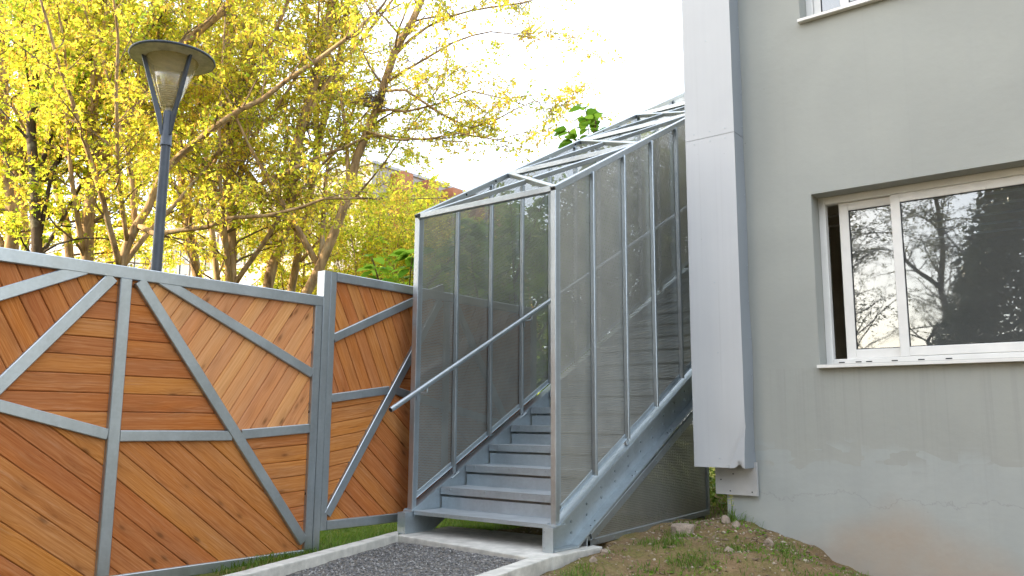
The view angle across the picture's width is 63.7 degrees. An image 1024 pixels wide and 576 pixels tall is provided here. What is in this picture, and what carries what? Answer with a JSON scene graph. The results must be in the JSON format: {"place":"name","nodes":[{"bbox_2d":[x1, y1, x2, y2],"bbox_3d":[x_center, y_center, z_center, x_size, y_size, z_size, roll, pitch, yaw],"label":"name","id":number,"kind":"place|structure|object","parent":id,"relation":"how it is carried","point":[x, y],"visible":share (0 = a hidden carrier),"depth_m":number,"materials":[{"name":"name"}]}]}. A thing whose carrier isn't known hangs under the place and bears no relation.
{"place":"outdoors","nodes":[
{"label":"outdoors","id":0,"kind":"place"},
{"bbox_2d":[1,0,692,424],"label":"sky","id":1,"kind":"structure","parent":0,"point":[647,34],"materials":[{"name":"white"}]},
{"bbox_2d":[286,542,519,575],"bbox_3d":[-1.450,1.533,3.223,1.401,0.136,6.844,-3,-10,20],"label":"gravel path","id":2,"kind":"structure","parent":0,"point":[398,560],"depth_m":5.58,"materials":[{"name":"grey gravel"}]},
{"bbox_2d":[194,424,868,575],"bbox_3d":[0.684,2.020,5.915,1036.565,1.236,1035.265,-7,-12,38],"label":"ground","id":3,"kind":"structure","parent":0,"point":[620,567],"depth_m":5.96,"materials":[{"name":"brown soil"}]},
{"bbox_2d":[0,0,103,250],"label":"tree","id":4,"kind":"object","parent":3,"relation":"on","point":[6,143],"visible":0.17,"depth_m":17.54,"materials":[{"name":"yellow plant"}]},
{"bbox_2d":[0,82,103,258],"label":"tree","id":5,"kind":"object","parent":3,"relation":"on","point":[50,201],"visible":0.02,"depth_m":28.45,"materials":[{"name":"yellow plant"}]},
{"bbox_2d":[0,0,138,250],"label":"tree","id":6,"kind":"object","parent":3,"relation":"on","point":[25,208],"visible":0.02,"depth_m":22.50,"materials":[{"name":"yellow plant"}]},
{"bbox_2d":[11,0,201,266],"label":"tree","id":7,"kind":"object","parent":3,"relation":"on","point":[57,253],"visible":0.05,"depth_m":22.18,"materials":[{"name":"yellow plant"}]},
{"bbox_2d":[0,0,223,258],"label":"tree","id":8,"kind":"object","parent":3,"relation":"on","point":[37,186],"visible":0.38,"depth_m":14.06,"materials":[{"name":"yellow plant"}]},
{"bbox_2d":[58,1,186,261],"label":"tree","id":9,"kind":"object","parent":3,"relation":"on","point":[152,215],"visible":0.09,"depth_m":27.68,"materials":[{"name":"yellow plant"}]},
{"bbox_2d":[0,0,274,411],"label":"tree","id":10,"kind":"object","parent":3,"relation":"on","point":[86,223],"visible":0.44,"depth_m":14.22,"materials":[{"name":"yellow plant"}]},
{"bbox_2d":[0,0,306,263],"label":"tree","id":11,"kind":"object","parent":3,"relation":"on","point":[69,250],"visible":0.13,"depth_m":15.67,"materials":[{"name":"yellow plant"}]},
{"bbox_2d":[94,107,224,273],"bbox_3d":[-14.072,-1.965,33.140,6.117,16.769,5.655,-7,-12,38],"label":"tree","id":12,"kind":"object","parent":3,"relation":"on","point":[149,258],"visible":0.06,"depth_m":33.07,"materials":[{"name":"yellow plant"}]},
{"bbox_2d":[0,247,323,575],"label":"timber fence","id":13,"kind":"object","parent":3,"relation":"on","point":[205,463],"visible":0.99,"depth_m":5.41,"materials":[{"name":"wood"}]},
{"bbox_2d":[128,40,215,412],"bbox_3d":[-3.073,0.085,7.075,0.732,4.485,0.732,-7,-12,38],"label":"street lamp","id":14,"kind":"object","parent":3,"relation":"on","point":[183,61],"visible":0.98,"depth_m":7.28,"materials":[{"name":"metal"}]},
{"bbox_2d":[90,0,310,280],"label":"tree","id":15,"kind":"object","parent":3,"relation":"on","point":[215,266],"visible":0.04,"depth_m":20.45,"materials":[{"name":"yellow plant"}]},
{"bbox_2d":[111,0,295,277],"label":"tree","id":16,"kind":"object","parent":3,"relation":"on","point":[196,268],"visible":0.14,"depth_m":16.97,"materials":[{"name":"yellow plant"}]},
{"bbox_2d":[131,1,319,289],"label":"tree","id":17,"kind":"object","parent":3,"relation":"on","point":[222,277],"visible":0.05,"depth_m":25.65,"materials":[{"name":"yellow plant"}]},
{"bbox_2d":[0,0,468,265],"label":"tree","id":18,"kind":"object","parent":3,"relation":"on","point":[124,255],"visible":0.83,"depth_m":13.05,"materials":[{"name":"yellow plant"}]},
{"bbox_2d":[45,160,507,292],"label":"office building","id":19,"kind":"structure","parent":3,"relation":"on","point":[181,269],"depth_m":37.34,"materials":[{"name":"orange glass"}]},
{"bbox_2d":[127,252,143,267],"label":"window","id":20,"kind":"structure","parent":19,"relation":"in","point":[139,260],"depth_m":45.42,"materials":[{"name":"white glass"}]},
{"bbox_2d":[146,250,166,271],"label":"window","id":21,"kind":"structure","parent":19,"relation":"in","point":[148,250],"depth_m":43.54,"materials":[{"name":"white glass"}]},
{"bbox_2d":[168,245,189,275],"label":"window","id":22,"kind":"structure","parent":19,"relation":"in","point":[180,269],"depth_m":42.36,"materials":[{"name":"white glass"}]},
{"bbox_2d":[197,233,218,270],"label":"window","id":23,"kind":"structure","parent":19,"relation":"in","point":[210,266],"depth_m":40.88,"materials":[{"name":"glass"}]},
{"bbox_2d":[221,229,245,264],"bbox_3d":[-13.397,-1.917,39.607,1.960,1.860,0.090,-7,-12,38],"label":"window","id":24,"kind":"structure","parent":19,"relation":"in","point":[243,263],"depth_m":39.21,"materials":[{"name":"glass"}]},
{"bbox_2d":[172,0,392,288],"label":"tree","id":25,"kind":"object","parent":3,"relation":"on","point":[271,269],"visible":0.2,"depth_m":16.20,"materials":[{"name":"yellow plant"}]},
{"bbox_2d":[223,531,397,575],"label":"kerb","id":26,"kind":"structure","parent":3,"relation":"on","point":[294,564],"depth_m":5.59,"materials":[{"name":"concrete"}]},
{"bbox_2d":[236,178,384,294],"bbox_3d":[-5.337,0.810,21.331,3.871,7.462,4.264,-7,-12,38],"label":"young tree","id":27,"kind":"object","parent":3,"relation":"on","point":[301,280],"visible":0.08,"depth_m":21.25,"materials":[{"name":"yellow plant"}]},
{"bbox_2d":[309,270,330,551],"bbox_3d":[-1.530,1.078,6.487,0.095,2.458,0.062,-7,-12,38],"label":"gate post","id":28,"kind":"object","parent":3,"relation":"on","point":[323,283],"visible":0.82,"depth_m":6.48,"materials":[{"name":"metal"}]},
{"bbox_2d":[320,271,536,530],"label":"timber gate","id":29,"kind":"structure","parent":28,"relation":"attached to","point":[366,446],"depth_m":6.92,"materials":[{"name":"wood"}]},
{"bbox_2d":[124,0,527,282],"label":"tree","id":30,"kind":"object","parent":3,"relation":"on","point":[230,243],"visible":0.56,"depth_m":15.14,"materials":[{"name":"yellow plant"}]},
{"bbox_2d":[232,0,510,291],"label":"tree","id":31,"kind":"object","parent":3,"relation":"on","point":[297,260],"visible":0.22,"depth_m":16.93,"materials":[{"name":"yellow plant"}]},
{"bbox_2d":[309,189,444,294],"bbox_3d":[-3.213,0.812,20.225,3.592,7.042,3.632,3,-9,-14],"label":"young tree","id":32,"kind":"object","parent":3,"relation":"on","point":[376,242],"visible":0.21,"depth_m":19.96,"materials":[{"name":"yellow plant"}]},
{"bbox_2d":[319,145,445,282],"bbox_3d":[-3.529,0.331,22.318,3.716,8.639,3.889,1,-9,-2],"label":"young tree","id":33,"kind":"object","parent":3,"relation":"on","point":[364,210],"visible":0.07,"depth_m":22.27,"materials":[{"name":"yellow plant"}]},
{"bbox_2d":[160,0,632,293],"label":"tree","id":34,"kind":"object","parent":3,"relation":"on","point":[327,245],"visible":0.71,"depth_m":14.91,"materials":[{"name":"yellow plant"}]},
{"bbox_2d":[357,86,390,112],"bbox_3d":[-2.520,-3.463,15.108,0.630,0.492,0.676,5,-10,-24],"label":"bird nest","id":35,"kind":"object","parent":34,"relation":"in","point":[372,97],"visible":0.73,"depth_m":15.00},
{"bbox_2d":[356,218,485,287],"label":"broadleaf sapling","id":36,"kind":"object","parent":3,"relation":"on","point":[402,253],"visible":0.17,"depth_m":9.40,"materials":[{"name":"green plant"}]},
{"bbox_2d":[371,180,507,284],"bbox_3d":[-1.932,0.825,21.480,3.585,7.358,3.943,-7,-12,38],"label":"young tree","id":37,"kind":"object","parent":3,"relation":"on","point":[401,218],"visible":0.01,"depth_m":21.22,"materials":[{"name":"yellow plant"}]},
{"bbox_2d":[360,236,518,297],"bbox_3d":[-1.392,1.443,17.093,3.283,4.850,3.101,-7,-12,38],"label":"bush","id":38,"kind":"object","parent":3,"relation":"on","point":[395,276],"visible":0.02,"depth_m":16.83,"materials":[{"name":"green plant"}]},
{"bbox_2d":[391,193,504,289],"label":"young tree","id":39,"kind":"object","parent":3,"relation":"on","point":[413,240],"visible":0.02,"depth_m":19.39,"materials":[{"name":"green plant"}]},
{"bbox_2d":[432,206,547,358],"bbox_3d":[0.155,0.972,16.605,3.087,5.560,3.297,6,-11,-32],"label":"bush","id":40,"kind":"object","parent":3,"relation":"on","point":[496,268],"depth_m":16.40,"materials":[{"name":"green plant"}]},
{"bbox_2d":[398,526,601,570],"bbox_3d":[-0.148,2.172,6.429,1.677,0.404,0.963,-7,-12,38],"label":"concrete pad","id":41,"kind":"object","parent":3,"relation":"on","point":[513,545],"visible":0.39,"depth_m":6.29,"materials":[{"name":"grey concrete"}]},
{"bbox_2d":[388,92,709,552],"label":"steel staircase","id":42,"kind":"structure","parent":41,"relation":"on","point":[610,408],"depth_m":7.31,"materials":[{"name":"grey metal"}]},
{"bbox_2d":[475,557,550,575],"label":"kerb","id":43,"kind":"structure","parent":3,"relation":"on","point":[533,567],"depth_m":5.36,"materials":[{"name":"concrete"}]},
{"bbox_2d":[451,196,589,341],"bbox_3d":[0.210,0.723,9.856,1.927,3.763,1.226,2,-9,-9],"label":"broadleaf sapling","id":44,"kind":"object","parent":3,"relation":"on","point":[515,256],"visible":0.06,"depth_m":10.06,"materials":[{"name":"green plant"}]},
{"bbox_2d":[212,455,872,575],"bbox_3d":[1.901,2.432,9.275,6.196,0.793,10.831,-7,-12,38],"label":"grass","id":45,"kind":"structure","parent":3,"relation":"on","point":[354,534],"depth_m":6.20,"materials":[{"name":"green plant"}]},
{"bbox_2d":[484,175,617,425],"bbox_3d":[0.862,0.674,14.830,2.862,5.463,3.456,-3,-10,18],"label":"bush","id":46,"kind":"object","parent":3,"relation":"on","point":[539,283],"visible":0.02,"depth_m":14.76,"materials":[{"name":"green plant"}]},
{"bbox_2d":[589,556,596,562],"bbox_3d":[0.565,1.896,5.734,0.046,0.050,0.026,46,-19,-4],"label":"stone","id":47,"kind":"object","parent":3,"relation":"on","point":[593,559],"visible":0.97,"depth_m":5.72,"materials":[{"name":"beige stone"}]},
{"bbox_2d":[554,104,645,341],"bbox_3d":[1.104,0.051,10.861,1.332,5.225,0.789,-3,-10,18],"label":"broadleaf sapling","id":48,"kind":"object","parent":3,"relation":"on","point":[591,117],"visible":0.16,"depth_m":11.18,"materials":[{"name":"green plant"}]},
{"bbox_2d":[600,548,609,552],"bbox_3d":[0.688,1.933,6.031,0.092,0.041,0.058,14,-4,-34],"label":"stone","id":49,"kind":"object","parent":3,"relation":"on","point":[605,550],"visible":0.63,"depth_m":6.01,"materials":[{"name":"beige stone"}]},
{"bbox_2d":[555,147,688,344],"bbox_3d":[2.156,0.324,15.484,3.280,6.035,2.800,-7,-12,38],"label":"tree","id":50,"kind":"object","parent":3,"relation":"on","point":[633,235],"visible":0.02,"depth_m":15.13,"materials":[{"name":"green plant"}]},
{"bbox_2d":[626,127,686,283],"bbox_3d":[3.592,-0.100,15.936,3.141,6.604,3.387,5,-10,-26],"label":"bush","id":51,"kind":"object","parent":3,"relation":"on","point":[661,175],"visible":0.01,"depth_m":15.99,"materials":[{"name":"green plant"}]},
{"bbox_2d":[491,517,862,575],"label":"earth clods","id":52,"kind":"object","parent":3,"relation":"on","point":[717,538],"visible":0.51,"depth_m":6.25,"materials":[{"name":"brown soil"}]},
{"bbox_2d":[671,523,694,536],"bbox_3d":[1.363,1.953,6.609,0.172,0.121,0.155,-7,-12,38],"label":"stone","id":53,"kind":"object","parent":3,"relation":"on","point":[682,527],"visible":0.59,"depth_m":6.57,"materials":[{"name":"beige stone"}]},
{"bbox_2d":[649,468,727,511],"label":"undergrowth","id":54,"kind":"object","parent":3,"relation":"on","point":[712,493],"visible":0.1,"depth_m":8.94,"materials":[{"name":"green plant"}]},
{"bbox_2d":[540,518,843,575],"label":"dry stalks","id":55,"kind":"object","parent":3,"relation":"on","point":[702,544],"visible":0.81,"depth_m":6.08,"materials":[{"name":"beige plant"}]},
{"bbox_2d":[721,515,730,523],"bbox_3d":[1.739,1.898,6.704,0.066,0.079,0.086,-24,-55,24],"label":"stone","id":56,"kind":"object","parent":3,"relation":"on","point":[725,519],"visible":0.8,"depth_m":6.68,"materials":[{"name":"beige stone"}]},
{"bbox_2d":[723,498,739,521],"bbox_3d":[1.810,1.810,6.761,0.171,0.217,0.119,0,-9,4],"label":"weed","id":57,"kind":"object","parent":3,"relation":"on","point":[732,516],"visible":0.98,"depth_m":6.75,"materials":[{"name":"green plant"}]},
{"bbox_2d":[731,520,739,528],"bbox_3d":[1.782,1.898,6.565,0.054,0.063,0.101,41,17,-2],"label":"stone","id":58,"kind":"object","parent":3,"relation":"on","point":[736,523],"visible":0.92,"depth_m":6.54,"materials":[{"name":"beige stone"}]},
{"bbox_2d":[642,519,853,575],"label":"weeds","id":59,"kind":"object","parent":3,"relation":"on","point":[759,550],"visible":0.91,"depth_m":6.06,"materials":[{"name":"green plant"}]},
{"bbox_2d":[764,538,773,546],"bbox_3d":[1.934,1.934,6.216,0.036,0.074,0.082,-2,-46,-40],"label":"stone","id":60,"kind":"object","parent":3,"relation":"on","point":[769,541],"visible":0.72,"depth_m":6.20,"materials":[{"name":"beige stone"}]},
{"bbox_2d":[715,0,1023,575],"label":"house","id":61,"kind":"structure","parent":3,"relation":"on","point":[883,146],"depth_m":6.58,"materials":[{"name":"paint"}]},
{"bbox_2d":[681,0,758,495],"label":"metal casing","id":62,"kind":"object","parent":61,"relation":"attached to","point":[722,375],"visible":1,"depth_m":7.08,"materials":[{"name":"metal"}]},
{"bbox_2d":[805,0,813,15],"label":"window frame","id":63,"kind":"structure","parent":61,"relation":"in","point":[809,3],"depth_m":7.22,"materials":[{"name":"white plastic"}]},
{"bbox_2d":[818,166,1023,363],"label":"window frame","id":64,"kind":"structure","parent":61,"relation":"in","point":[823,203],"depth_m":6.64,"materials":[{"name":"white plastic"}]}
]}

